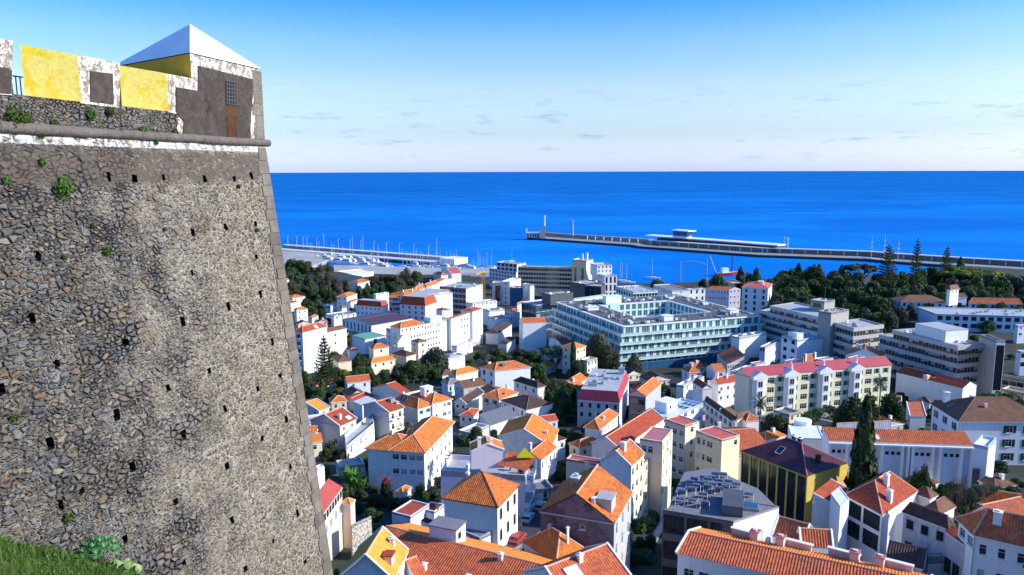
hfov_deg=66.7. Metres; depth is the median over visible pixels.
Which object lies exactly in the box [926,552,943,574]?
ruined balcony
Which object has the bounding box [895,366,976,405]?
white wall house
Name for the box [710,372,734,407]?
white wing
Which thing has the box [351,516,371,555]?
rough wall
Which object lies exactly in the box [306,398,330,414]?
house
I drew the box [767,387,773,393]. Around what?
window
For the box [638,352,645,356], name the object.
window
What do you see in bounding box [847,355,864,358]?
dormer block
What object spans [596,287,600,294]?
window
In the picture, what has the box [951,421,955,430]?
window
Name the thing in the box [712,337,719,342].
window
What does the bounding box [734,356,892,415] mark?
yellow apartment row
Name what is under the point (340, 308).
red roof
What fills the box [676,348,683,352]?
window
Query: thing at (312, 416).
yard house
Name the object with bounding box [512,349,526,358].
shrub
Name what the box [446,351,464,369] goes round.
terrace block
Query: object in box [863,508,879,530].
window
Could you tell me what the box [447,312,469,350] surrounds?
white apartment block
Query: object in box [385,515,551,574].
long tiled building
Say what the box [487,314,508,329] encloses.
white block
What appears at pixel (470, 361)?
shrub
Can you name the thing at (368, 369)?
broadleaf tree
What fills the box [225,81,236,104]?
slit window
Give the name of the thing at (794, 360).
dormer block
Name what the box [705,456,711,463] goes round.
window
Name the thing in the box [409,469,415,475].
window
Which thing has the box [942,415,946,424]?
window
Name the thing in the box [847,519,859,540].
window
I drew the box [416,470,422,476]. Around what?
window
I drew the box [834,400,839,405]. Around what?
window
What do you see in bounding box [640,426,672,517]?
pale yellow block
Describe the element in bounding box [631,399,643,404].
window
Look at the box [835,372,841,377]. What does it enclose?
window
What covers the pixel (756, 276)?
cypress
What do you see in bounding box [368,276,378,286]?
broadleaf tree
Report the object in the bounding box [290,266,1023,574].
ground
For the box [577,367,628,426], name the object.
mansard building
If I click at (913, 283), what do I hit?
broadleaf tree
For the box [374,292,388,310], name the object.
white roof blocks
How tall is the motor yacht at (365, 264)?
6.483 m
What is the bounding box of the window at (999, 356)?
[992,345,1004,389]
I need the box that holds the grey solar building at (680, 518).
[661,468,778,574]
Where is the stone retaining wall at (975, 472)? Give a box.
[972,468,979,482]
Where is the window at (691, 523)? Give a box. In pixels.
[686,518,707,531]
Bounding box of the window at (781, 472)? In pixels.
[777,467,785,515]
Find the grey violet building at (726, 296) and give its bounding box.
[706,286,740,307]
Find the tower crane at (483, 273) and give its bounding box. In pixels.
[475,271,485,299]
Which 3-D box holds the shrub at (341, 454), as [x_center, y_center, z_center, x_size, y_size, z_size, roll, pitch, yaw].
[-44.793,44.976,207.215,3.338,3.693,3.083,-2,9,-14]
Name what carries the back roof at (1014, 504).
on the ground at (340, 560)
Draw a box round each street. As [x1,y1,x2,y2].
[505,498,548,547]
[757,416,831,425]
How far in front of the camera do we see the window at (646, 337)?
361.53 m
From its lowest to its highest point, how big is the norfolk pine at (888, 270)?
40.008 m
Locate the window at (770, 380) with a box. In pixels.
[767,377,773,383]
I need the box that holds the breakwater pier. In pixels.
[527,232,1023,269]
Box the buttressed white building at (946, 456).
[821,427,974,488]
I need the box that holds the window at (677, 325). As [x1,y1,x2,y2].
[675,323,679,328]
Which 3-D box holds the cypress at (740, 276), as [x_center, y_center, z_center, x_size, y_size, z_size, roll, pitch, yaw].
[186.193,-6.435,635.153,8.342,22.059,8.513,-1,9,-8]
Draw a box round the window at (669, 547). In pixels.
[663,540,679,560]
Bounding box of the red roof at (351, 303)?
[347,299,357,311]
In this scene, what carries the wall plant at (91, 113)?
attached to the fortress bastion
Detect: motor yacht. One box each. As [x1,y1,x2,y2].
[329,257,341,263]
[337,258,355,264]
[357,262,373,265]
[365,258,379,263]
[436,264,449,267]
[463,265,478,268]
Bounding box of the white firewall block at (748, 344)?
[731,331,766,363]
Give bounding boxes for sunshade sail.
[516,447,534,458]
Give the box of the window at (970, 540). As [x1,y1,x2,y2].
[965,534,972,548]
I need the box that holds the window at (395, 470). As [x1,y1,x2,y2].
[393,468,399,474]
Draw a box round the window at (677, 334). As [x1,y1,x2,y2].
[675,332,682,337]
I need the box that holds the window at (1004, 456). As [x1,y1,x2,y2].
[1001,453,1013,460]
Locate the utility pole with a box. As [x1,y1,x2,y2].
[358,443,390,508]
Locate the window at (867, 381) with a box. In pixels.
[864,378,870,384]
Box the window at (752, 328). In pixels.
[750,326,756,330]
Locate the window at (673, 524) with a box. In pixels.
[663,514,683,535]
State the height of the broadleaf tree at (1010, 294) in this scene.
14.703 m
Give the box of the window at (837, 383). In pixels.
[835,381,841,386]
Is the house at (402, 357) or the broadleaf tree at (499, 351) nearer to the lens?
the house at (402, 357)
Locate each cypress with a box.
[319,377,325,399]
[570,336,574,368]
[735,267,745,290]
[750,267,760,281]
[793,263,802,275]
[838,264,845,274]
[843,393,877,491]
[956,256,964,266]
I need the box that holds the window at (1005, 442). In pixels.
[1002,439,1014,446]
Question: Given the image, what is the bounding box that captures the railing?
[12,75,22,94]
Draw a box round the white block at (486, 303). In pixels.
[467,299,496,307]
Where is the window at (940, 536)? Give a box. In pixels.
[935,529,944,542]
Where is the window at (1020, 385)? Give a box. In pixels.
[1017,382,1023,387]
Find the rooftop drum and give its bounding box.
[794,417,811,426]
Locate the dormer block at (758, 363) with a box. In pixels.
[750,361,765,365]
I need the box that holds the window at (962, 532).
[957,527,964,540]
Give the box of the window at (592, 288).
[591,287,595,295]
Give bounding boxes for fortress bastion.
[0,24,332,574]
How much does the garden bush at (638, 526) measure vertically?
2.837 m
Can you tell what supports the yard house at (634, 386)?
on the ground at (340, 560)
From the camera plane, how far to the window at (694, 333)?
370.15 m
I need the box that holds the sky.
[0,0,1023,172]
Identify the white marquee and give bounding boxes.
[337,269,373,276]
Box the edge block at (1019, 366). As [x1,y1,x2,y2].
[1014,350,1023,375]
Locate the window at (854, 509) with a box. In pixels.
[848,500,861,521]
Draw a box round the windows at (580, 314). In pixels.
[551,302,702,366]
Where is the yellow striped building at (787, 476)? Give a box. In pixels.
[740,434,848,522]
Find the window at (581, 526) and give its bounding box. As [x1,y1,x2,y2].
[579,525,585,530]
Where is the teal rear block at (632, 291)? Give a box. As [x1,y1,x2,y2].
[616,285,657,297]
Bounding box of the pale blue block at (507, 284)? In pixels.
[501,277,520,304]
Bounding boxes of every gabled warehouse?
[433,271,447,280]
[441,267,460,281]
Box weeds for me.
[0,541,136,574]
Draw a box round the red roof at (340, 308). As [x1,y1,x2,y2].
[336,306,346,311]
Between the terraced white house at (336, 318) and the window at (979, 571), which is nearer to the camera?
the window at (979, 571)
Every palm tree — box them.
[444,449,461,463]
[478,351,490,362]
[751,393,770,432]
[874,374,888,420]
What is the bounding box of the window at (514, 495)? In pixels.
[513,492,515,506]
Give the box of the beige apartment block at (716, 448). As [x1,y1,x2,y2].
[694,426,739,479]
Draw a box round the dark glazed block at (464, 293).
[439,282,482,310]
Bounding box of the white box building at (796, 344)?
[780,330,822,363]
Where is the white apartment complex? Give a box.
[386,315,448,355]
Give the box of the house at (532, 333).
[519,317,546,350]
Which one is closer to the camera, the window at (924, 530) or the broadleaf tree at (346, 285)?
the window at (924, 530)
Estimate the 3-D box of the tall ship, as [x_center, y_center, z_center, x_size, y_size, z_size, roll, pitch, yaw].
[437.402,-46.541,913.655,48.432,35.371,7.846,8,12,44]
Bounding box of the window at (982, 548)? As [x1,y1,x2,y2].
[978,544,986,556]
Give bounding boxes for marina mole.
[282,244,467,265]
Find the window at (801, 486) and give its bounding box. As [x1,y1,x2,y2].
[796,475,805,521]
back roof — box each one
[965,496,1023,514]
[977,490,1023,505]
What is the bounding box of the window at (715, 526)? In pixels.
[710,522,731,533]
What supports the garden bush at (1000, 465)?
on the ground at (340, 560)
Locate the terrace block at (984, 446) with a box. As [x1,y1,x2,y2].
[973,435,996,478]
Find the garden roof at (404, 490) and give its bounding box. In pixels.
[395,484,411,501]
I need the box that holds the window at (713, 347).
[711,345,717,349]
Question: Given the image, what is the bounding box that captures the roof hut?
[420,517,432,526]
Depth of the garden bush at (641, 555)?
127.53 m
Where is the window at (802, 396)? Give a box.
[800,394,806,399]
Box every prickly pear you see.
[111,558,131,572]
[128,563,141,572]
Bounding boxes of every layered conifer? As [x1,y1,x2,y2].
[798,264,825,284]
[831,402,847,426]
[839,393,861,422]
[861,392,879,420]
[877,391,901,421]
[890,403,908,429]
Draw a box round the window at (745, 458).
[741,453,748,483]
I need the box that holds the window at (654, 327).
[652,325,656,330]
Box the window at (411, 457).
[409,455,415,461]
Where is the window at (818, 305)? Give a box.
[813,303,820,307]
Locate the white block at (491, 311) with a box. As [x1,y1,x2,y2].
[483,307,504,324]
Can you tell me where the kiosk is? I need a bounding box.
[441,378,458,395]
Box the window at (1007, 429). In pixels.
[1003,426,1016,433]
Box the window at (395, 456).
[392,454,398,459]
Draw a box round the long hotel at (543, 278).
[518,253,592,295]
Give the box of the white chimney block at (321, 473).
[316,464,324,488]
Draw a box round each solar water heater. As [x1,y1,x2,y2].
[675,496,685,504]
[677,488,686,495]
[686,479,695,486]
[687,486,696,495]
[687,497,697,507]
[690,476,698,479]
[692,483,700,490]
[698,491,707,499]
[700,500,709,508]
[703,476,712,484]
[703,483,712,490]
[708,481,717,490]
[711,471,719,477]
[714,478,722,483]
[714,486,723,494]
[719,472,727,475]
[720,484,729,492]
[724,479,733,483]
[732,482,740,489]
[744,491,753,499]
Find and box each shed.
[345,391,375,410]
[392,499,428,524]
[426,501,443,519]
[459,422,488,436]
[479,405,518,435]
[886,540,927,573]
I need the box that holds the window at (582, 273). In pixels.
[581,268,583,279]
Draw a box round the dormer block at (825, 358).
[816,356,832,360]
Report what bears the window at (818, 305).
in the banded office at (819, 317)
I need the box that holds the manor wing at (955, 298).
[889,284,1022,312]
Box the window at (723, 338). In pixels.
[722,336,728,340]
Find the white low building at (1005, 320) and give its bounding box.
[916,307,1023,332]
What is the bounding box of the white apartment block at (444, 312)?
[436,307,450,317]
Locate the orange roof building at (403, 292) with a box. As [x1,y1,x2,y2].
[390,287,419,300]
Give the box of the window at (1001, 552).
[996,548,1005,561]
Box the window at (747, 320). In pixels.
[744,317,751,323]
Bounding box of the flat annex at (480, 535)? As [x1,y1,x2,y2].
[466,528,491,542]
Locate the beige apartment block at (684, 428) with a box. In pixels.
[665,415,698,478]
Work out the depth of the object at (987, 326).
403.94 m
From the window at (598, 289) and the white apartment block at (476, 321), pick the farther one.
the window at (598, 289)
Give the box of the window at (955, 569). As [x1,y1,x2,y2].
[952,562,958,574]
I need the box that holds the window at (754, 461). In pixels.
[750,456,757,487]
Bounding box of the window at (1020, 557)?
[1015,553,1023,564]
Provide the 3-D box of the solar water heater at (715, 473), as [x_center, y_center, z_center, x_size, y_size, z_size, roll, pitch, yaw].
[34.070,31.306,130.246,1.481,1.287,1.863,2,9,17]
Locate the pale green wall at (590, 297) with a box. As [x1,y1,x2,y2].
[573,294,606,300]
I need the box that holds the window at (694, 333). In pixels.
[692,330,699,335]
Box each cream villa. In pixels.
[562,342,586,373]
[580,356,596,374]
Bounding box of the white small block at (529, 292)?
[523,283,533,300]
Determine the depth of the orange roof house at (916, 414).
229.72 m
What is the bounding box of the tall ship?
[863,233,901,260]
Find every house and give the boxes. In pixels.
[295,322,327,373]
[296,319,309,328]
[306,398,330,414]
[308,413,324,425]
[309,406,356,451]
[310,425,318,433]
[311,379,336,390]
[311,433,322,457]
[316,318,327,325]
[320,478,342,559]
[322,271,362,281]
[326,311,355,326]
[327,325,347,359]
[328,395,347,410]
[330,354,351,370]
[336,292,356,310]
[336,457,364,475]
[339,526,408,574]
[341,497,355,548]
[342,386,363,396]
[344,374,370,392]
[347,330,355,335]
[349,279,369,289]
[362,396,404,438]
[363,416,455,491]
[368,343,388,358]
[371,381,410,399]
[390,350,415,365]
[394,428,410,433]
[395,391,431,427]
[410,338,427,361]
[410,382,453,419]
[413,282,423,289]
[423,279,438,288]
[436,278,455,285]
[439,367,453,380]
[441,463,519,545]
[448,366,478,379]
[452,338,472,354]
[454,377,486,399]
[454,387,483,415]
[459,408,479,426]
[479,360,531,389]
[480,384,500,393]
[481,384,518,412]
[486,322,511,343]
[497,336,515,352]
[497,413,558,478]
[500,394,553,416]
[507,308,519,327]
[513,376,545,399]
[516,301,522,317]
[519,317,546,350]
[521,523,583,559]
[526,228,539,237]
[532,479,553,500]
[538,344,553,359]
[539,360,555,374]
[539,414,558,427]
[539,461,632,570]
[548,337,570,346]
[554,355,561,368]
[557,435,566,460]
[562,378,582,384]
[565,372,587,383]
[568,436,596,456]
[575,385,582,404]
[583,408,619,438]
[625,366,640,380]
[628,377,661,418]
[630,381,642,390]
[639,371,670,385]
[681,363,702,380]
[683,360,705,373]
[692,378,712,406]
[703,406,705,421]
[704,396,736,427]
[706,363,725,379]
[717,346,744,374]
[717,422,765,480]
[725,406,736,414]
[735,410,753,426]
[742,407,760,431]
[759,427,786,442]
[773,406,800,430]
[801,352,816,361]
[811,471,918,562]
[839,458,850,482]
[845,342,884,358]
[879,415,903,429]
[883,394,901,405]
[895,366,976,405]
[901,486,956,573]
[903,475,939,488]
[906,401,926,429]
[942,508,1023,574]
[977,473,1016,489]
[1001,385,1023,398]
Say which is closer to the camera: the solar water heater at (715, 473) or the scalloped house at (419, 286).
the solar water heater at (715, 473)
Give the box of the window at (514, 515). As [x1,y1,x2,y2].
[513,512,515,526]
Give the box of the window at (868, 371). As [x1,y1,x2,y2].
[865,369,871,374]
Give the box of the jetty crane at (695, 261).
[680,259,707,281]
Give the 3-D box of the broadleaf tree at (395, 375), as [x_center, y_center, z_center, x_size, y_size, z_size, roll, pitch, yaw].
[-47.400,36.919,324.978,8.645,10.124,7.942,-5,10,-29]
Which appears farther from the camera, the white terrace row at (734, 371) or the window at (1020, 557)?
the white terrace row at (734, 371)
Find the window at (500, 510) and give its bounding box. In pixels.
[499,507,502,521]
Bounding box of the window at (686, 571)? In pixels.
[684,568,693,574]
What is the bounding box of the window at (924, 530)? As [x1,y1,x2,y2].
[920,523,929,537]
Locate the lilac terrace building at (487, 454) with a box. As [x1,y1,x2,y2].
[441,431,556,516]
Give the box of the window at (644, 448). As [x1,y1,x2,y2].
[642,445,646,452]
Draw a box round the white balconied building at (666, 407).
[653,391,702,428]
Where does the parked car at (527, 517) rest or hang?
on the street at (533, 527)
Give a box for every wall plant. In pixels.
[2,175,11,185]
[5,102,26,127]
[9,414,18,422]
[24,111,33,123]
[39,157,47,166]
[51,119,58,124]
[54,174,75,201]
[62,511,73,523]
[86,107,97,120]
[90,222,97,228]
[102,246,112,255]
[105,106,114,116]
[138,125,146,131]
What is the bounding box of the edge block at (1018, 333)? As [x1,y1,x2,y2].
[1013,324,1023,343]
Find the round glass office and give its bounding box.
[521,290,573,331]
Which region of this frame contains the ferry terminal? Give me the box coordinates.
[645,229,785,252]
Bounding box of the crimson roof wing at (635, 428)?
[590,408,664,458]
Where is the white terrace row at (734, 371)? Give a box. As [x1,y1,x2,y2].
[731,365,749,375]
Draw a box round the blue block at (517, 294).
[510,286,524,305]
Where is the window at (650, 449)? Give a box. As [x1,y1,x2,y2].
[647,446,652,453]
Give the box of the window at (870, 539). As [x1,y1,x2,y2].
[862,527,877,550]
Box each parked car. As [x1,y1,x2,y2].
[508,531,526,545]
[521,512,534,523]
[534,501,545,511]
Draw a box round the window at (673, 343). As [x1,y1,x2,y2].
[671,341,678,345]
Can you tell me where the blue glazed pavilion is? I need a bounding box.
[325,304,336,312]
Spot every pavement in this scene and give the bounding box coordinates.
[514,497,545,549]
[647,516,662,553]
[755,414,832,422]
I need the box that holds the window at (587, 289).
[585,287,589,296]
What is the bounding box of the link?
[836,420,890,428]
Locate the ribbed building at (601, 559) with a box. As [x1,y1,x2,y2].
[522,541,631,574]
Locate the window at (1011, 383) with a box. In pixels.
[1009,381,1015,386]
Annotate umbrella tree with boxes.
[540,344,562,370]
[844,263,878,278]
[936,266,1005,280]
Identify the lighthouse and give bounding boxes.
[539,215,545,237]
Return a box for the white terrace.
[676,375,703,399]
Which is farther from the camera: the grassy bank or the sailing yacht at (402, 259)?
the sailing yacht at (402, 259)
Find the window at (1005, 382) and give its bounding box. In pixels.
[1002,379,1008,384]
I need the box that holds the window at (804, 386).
[801,384,807,389]
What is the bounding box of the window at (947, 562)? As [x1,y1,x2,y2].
[944,556,950,574]
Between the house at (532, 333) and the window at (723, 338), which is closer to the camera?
the window at (723, 338)
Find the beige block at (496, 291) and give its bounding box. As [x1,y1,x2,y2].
[492,281,501,304]
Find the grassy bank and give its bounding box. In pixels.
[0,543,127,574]
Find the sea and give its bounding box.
[269,171,1023,283]
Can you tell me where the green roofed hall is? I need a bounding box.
[352,332,385,353]
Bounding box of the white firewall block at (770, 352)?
[759,338,780,364]
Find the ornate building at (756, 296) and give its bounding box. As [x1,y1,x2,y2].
[741,280,772,313]
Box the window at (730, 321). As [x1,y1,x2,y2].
[727,319,734,324]
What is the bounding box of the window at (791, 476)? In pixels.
[786,471,795,518]
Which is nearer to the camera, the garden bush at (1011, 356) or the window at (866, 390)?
the window at (866, 390)
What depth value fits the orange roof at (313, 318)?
497.87 m
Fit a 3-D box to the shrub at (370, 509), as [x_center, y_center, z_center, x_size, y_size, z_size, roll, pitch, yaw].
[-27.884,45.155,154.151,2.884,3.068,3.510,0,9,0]
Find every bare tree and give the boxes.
[948,479,965,522]
[952,477,982,512]
[954,489,973,514]
[966,488,986,507]
[978,481,995,505]
[990,483,1007,491]
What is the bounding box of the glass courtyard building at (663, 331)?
[549,294,766,368]
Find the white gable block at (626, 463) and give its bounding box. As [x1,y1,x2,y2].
[566,438,648,522]
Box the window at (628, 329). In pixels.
[626,327,633,332]
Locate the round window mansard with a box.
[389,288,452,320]
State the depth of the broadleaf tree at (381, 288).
632.68 m
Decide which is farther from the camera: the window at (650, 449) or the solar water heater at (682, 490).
the window at (650, 449)
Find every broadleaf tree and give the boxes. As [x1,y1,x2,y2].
[284,258,295,268]
[285,267,295,273]
[286,270,294,280]
[288,284,299,294]
[290,260,310,273]
[293,272,303,281]
[296,280,302,289]
[300,286,308,295]
[301,297,310,306]
[301,370,312,386]
[302,274,312,284]
[303,383,309,399]
[305,277,314,286]
[306,301,316,310]
[306,386,324,400]
[307,289,317,299]
[308,308,318,315]
[309,285,318,294]
[311,272,322,281]
[314,298,323,309]
[315,266,325,271]
[318,281,323,288]
[318,309,325,317]
[319,285,327,297]
[322,287,332,300]
[323,265,331,271]
[324,272,331,282]
[324,280,330,288]
[326,288,336,302]
[329,387,343,397]
[330,279,338,289]
[330,367,339,376]
[333,376,344,387]
[335,287,343,298]
[337,369,349,377]
[343,279,350,291]
[346,287,355,292]
[347,334,351,345]
[351,352,369,370]
[351,366,365,375]
[356,286,362,296]
[362,285,373,297]
[362,365,375,378]
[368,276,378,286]
[370,372,381,388]
[371,284,378,292]
[376,472,392,500]
[377,274,398,284]
[378,285,384,292]
[378,369,390,383]
[385,281,394,292]
[389,285,399,295]
[389,363,402,382]
[395,284,402,290]
[397,278,405,289]
[398,360,427,383]
[399,369,408,384]
[407,278,415,286]
[411,270,421,281]
[413,482,428,502]
[419,346,448,369]
[419,368,431,383]
[428,367,442,381]
[468,425,482,440]
[488,356,502,362]
[492,348,503,356]
[499,353,510,360]
[514,356,522,361]
[520,359,533,365]
[529,362,545,378]
[539,375,549,389]
[543,389,554,401]
[545,378,564,391]
[549,408,563,421]
[552,389,571,407]
[556,399,573,414]
[558,381,574,402]
[558,428,567,437]
[565,430,582,453]
[566,360,583,376]
[571,384,578,399]
[585,331,609,368]
[597,345,619,368]
[626,354,643,375]
[650,279,664,288]
[698,279,706,287]
[708,274,727,286]
[744,272,752,281]
[762,301,780,309]
[764,415,784,432]
[766,278,779,291]
[767,282,776,294]
[767,293,784,306]
[772,273,785,284]
[777,286,792,302]
[778,268,795,275]
[779,274,800,290]
[785,297,798,302]
[787,290,800,300]
[794,279,810,293]
[797,288,812,303]
[797,295,809,304]
[806,279,820,297]
[819,278,833,298]
[821,284,834,298]
[826,270,840,280]
[827,289,839,301]
[831,276,854,292]
[835,295,846,307]
[836,287,853,297]
[841,271,852,277]
[843,290,854,303]
[844,303,857,317]
[849,270,865,285]
[850,279,864,290]
[852,286,869,295]
[852,290,870,309]
[853,307,869,318]
[858,312,871,319]
[860,297,871,311]
[862,311,886,330]
[864,280,880,295]
[868,295,892,311]
[869,294,881,310]
[870,273,884,282]
[871,303,887,317]
[877,286,886,297]
[883,287,900,298]
[883,311,898,331]
[885,279,899,290]
[886,298,893,311]
[894,305,908,326]
[897,280,910,290]
[897,286,906,295]
[898,272,907,283]
[899,271,909,281]
[903,291,912,294]
[906,303,917,322]
[909,275,923,286]
[909,464,936,490]
[910,284,923,291]
[910,475,925,488]
[912,288,926,294]
[916,267,927,286]
[921,285,936,294]
[921,303,932,306]
[926,267,940,281]
[927,274,943,287]
[930,290,946,299]
[934,484,952,501]
[935,283,948,293]
[944,276,959,292]
[959,279,971,291]
[960,285,970,292]
[966,288,977,303]
[967,283,979,292]
[971,275,984,291]
[976,288,991,297]
[977,304,989,307]
[978,390,1002,395]
[983,274,997,287]
[985,286,994,297]
[988,280,1005,296]
[995,301,1007,308]
[1001,277,1010,293]
[1002,391,1019,399]
[1003,292,1015,297]
[1004,274,1023,295]
[1011,304,1023,308]
[1014,398,1023,404]
[1017,286,1023,295]
[1017,295,1023,304]
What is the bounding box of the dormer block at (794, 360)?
[784,358,800,363]
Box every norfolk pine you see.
[312,335,337,390]
[400,267,413,285]
[876,244,899,287]
[908,239,922,285]
[939,246,953,282]
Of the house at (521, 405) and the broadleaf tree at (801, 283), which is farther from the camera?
the broadleaf tree at (801, 283)
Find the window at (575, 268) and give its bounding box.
[574,267,576,280]
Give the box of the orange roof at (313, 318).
[309,314,317,323]
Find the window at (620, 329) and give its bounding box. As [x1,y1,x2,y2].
[618,326,622,332]
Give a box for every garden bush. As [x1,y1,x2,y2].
[310,395,322,400]
[323,440,334,447]
[328,443,337,460]
[362,511,383,522]
[363,458,367,471]
[364,483,378,493]
[372,526,380,533]
[396,495,424,506]
[404,422,411,428]
[426,491,435,502]
[431,489,440,502]
[433,476,440,487]
[454,434,470,444]
[473,352,482,359]
[490,429,497,438]
[556,465,565,472]
[580,423,587,433]
[626,404,628,415]
[630,548,655,563]
[631,518,652,533]
[639,516,657,528]
[661,384,669,391]
[661,389,672,396]
[671,478,680,488]
[748,357,758,362]
[763,412,772,426]
[782,418,789,430]
[803,411,819,420]
[810,408,825,416]
[823,405,836,416]
[925,408,931,419]
[969,335,978,340]
[994,460,1010,472]
[1006,353,1015,358]
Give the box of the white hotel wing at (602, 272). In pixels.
[590,263,616,294]
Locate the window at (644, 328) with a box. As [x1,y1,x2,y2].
[642,325,649,331]
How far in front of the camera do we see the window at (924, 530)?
118.22 m
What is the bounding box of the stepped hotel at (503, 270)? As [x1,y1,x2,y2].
[489,261,525,286]
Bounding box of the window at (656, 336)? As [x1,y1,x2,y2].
[654,334,661,339]
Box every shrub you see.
[319,447,333,461]
[324,465,330,478]
[325,389,334,398]
[333,567,339,574]
[337,449,349,459]
[339,483,351,498]
[353,486,371,500]
[355,500,364,514]
[365,507,375,517]
[366,493,386,507]
[374,520,391,527]
[386,497,400,508]
[465,359,474,365]
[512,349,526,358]
[523,350,541,361]
[553,469,565,480]
[557,460,565,467]
[558,417,566,424]
[630,531,633,539]
[630,551,637,566]
[632,536,647,548]
[644,534,657,550]
[647,509,659,521]
[801,413,815,424]
[895,392,908,402]
[945,481,962,511]
[955,488,978,513]
[974,485,993,500]
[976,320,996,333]
[989,483,1004,492]
[1005,485,1022,492]
[1011,478,1023,488]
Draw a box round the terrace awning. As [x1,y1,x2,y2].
[498,451,536,482]
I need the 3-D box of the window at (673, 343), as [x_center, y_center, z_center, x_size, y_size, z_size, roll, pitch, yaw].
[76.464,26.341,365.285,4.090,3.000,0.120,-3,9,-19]
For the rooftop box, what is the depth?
116.87 m
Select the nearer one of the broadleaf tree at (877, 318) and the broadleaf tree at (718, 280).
the broadleaf tree at (877, 318)
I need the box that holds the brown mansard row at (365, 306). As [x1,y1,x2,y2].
[356,298,387,315]
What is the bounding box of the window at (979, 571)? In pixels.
[977,568,984,574]
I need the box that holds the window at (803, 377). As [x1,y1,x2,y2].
[801,374,807,380]
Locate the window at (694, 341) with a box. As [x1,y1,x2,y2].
[690,339,697,343]
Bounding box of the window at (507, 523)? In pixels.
[506,520,508,533]
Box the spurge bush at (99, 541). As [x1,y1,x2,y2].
[75,534,120,564]
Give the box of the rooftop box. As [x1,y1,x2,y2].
[722,488,743,517]
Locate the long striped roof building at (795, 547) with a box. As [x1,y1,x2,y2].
[675,514,933,574]
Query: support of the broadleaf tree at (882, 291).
on the ground at (340, 560)
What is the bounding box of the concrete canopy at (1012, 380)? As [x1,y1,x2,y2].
[1001,373,1023,390]
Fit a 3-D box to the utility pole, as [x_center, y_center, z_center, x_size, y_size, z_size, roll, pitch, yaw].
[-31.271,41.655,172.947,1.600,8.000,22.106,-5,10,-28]
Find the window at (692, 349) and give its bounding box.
[687,347,694,352]
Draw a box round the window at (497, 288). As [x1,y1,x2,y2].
[495,286,499,300]
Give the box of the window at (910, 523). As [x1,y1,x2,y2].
[905,518,914,531]
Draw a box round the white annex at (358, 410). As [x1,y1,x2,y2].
[353,396,375,424]
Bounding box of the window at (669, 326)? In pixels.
[667,324,671,329]
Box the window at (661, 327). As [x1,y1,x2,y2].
[659,324,663,330]
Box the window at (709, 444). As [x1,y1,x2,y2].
[706,441,711,448]
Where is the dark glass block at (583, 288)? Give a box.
[570,279,604,297]
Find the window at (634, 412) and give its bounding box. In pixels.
[630,409,641,414]
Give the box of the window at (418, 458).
[416,456,422,461]
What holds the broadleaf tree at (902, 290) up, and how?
on the ground at (340, 560)
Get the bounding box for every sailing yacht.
[398,250,409,266]
[486,251,496,267]
[620,267,634,282]
[645,260,660,278]
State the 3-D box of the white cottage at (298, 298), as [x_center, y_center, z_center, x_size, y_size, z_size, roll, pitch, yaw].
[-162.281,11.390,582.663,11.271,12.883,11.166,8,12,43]
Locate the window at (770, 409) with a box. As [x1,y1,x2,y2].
[766,406,772,412]
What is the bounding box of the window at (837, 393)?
[834,390,840,396]
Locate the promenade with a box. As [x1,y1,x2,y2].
[334,265,488,276]
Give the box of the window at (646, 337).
[644,334,651,340]
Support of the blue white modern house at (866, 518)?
on the ground at (340, 560)
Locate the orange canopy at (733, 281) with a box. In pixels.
[726,279,740,286]
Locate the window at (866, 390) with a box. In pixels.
[864,388,870,393]
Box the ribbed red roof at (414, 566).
[405,555,426,574]
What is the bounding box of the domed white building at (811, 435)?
[788,425,821,449]
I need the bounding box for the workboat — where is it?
[710,255,737,275]
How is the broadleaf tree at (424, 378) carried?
on the ground at (340, 560)
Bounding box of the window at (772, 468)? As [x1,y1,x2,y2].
[768,463,776,504]
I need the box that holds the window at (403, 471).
[400,469,406,474]
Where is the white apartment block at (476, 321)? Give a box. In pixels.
[460,306,482,345]
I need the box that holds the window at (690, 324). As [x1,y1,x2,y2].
[688,322,692,327]
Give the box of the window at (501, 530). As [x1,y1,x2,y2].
[499,527,502,541]
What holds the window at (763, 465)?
in the yellow striped building at (787, 476)
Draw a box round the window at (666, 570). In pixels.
[662,566,676,574]
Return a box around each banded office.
[760,287,848,357]
[832,318,883,359]
[878,322,1005,395]
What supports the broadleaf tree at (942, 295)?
on the ground at (340, 560)
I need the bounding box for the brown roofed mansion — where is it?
[930,391,1023,464]
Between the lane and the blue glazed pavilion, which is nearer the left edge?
the blue glazed pavilion
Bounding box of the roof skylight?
[743,502,758,511]
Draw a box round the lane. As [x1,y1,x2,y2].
[630,521,659,551]
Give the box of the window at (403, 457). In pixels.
[400,454,406,460]
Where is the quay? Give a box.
[282,250,336,266]
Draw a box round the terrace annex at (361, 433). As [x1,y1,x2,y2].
[345,414,374,458]
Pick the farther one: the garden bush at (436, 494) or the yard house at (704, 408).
the yard house at (704, 408)
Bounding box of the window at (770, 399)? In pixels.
[767,397,773,402]
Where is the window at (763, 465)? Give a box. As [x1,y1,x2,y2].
[759,460,766,495]
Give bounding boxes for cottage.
[289,294,304,306]
[290,300,297,310]
[293,306,307,322]
[368,355,395,374]
[917,396,931,409]
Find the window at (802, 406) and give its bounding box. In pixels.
[799,403,806,409]
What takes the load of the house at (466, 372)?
on the ground at (340, 560)
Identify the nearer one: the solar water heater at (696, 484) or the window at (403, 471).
the solar water heater at (696, 484)
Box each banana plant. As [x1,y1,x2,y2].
[332,462,366,491]
[347,472,368,493]
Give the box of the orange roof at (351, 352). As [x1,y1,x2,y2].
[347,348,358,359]
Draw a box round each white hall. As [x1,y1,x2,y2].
[342,312,411,335]
[653,284,704,300]

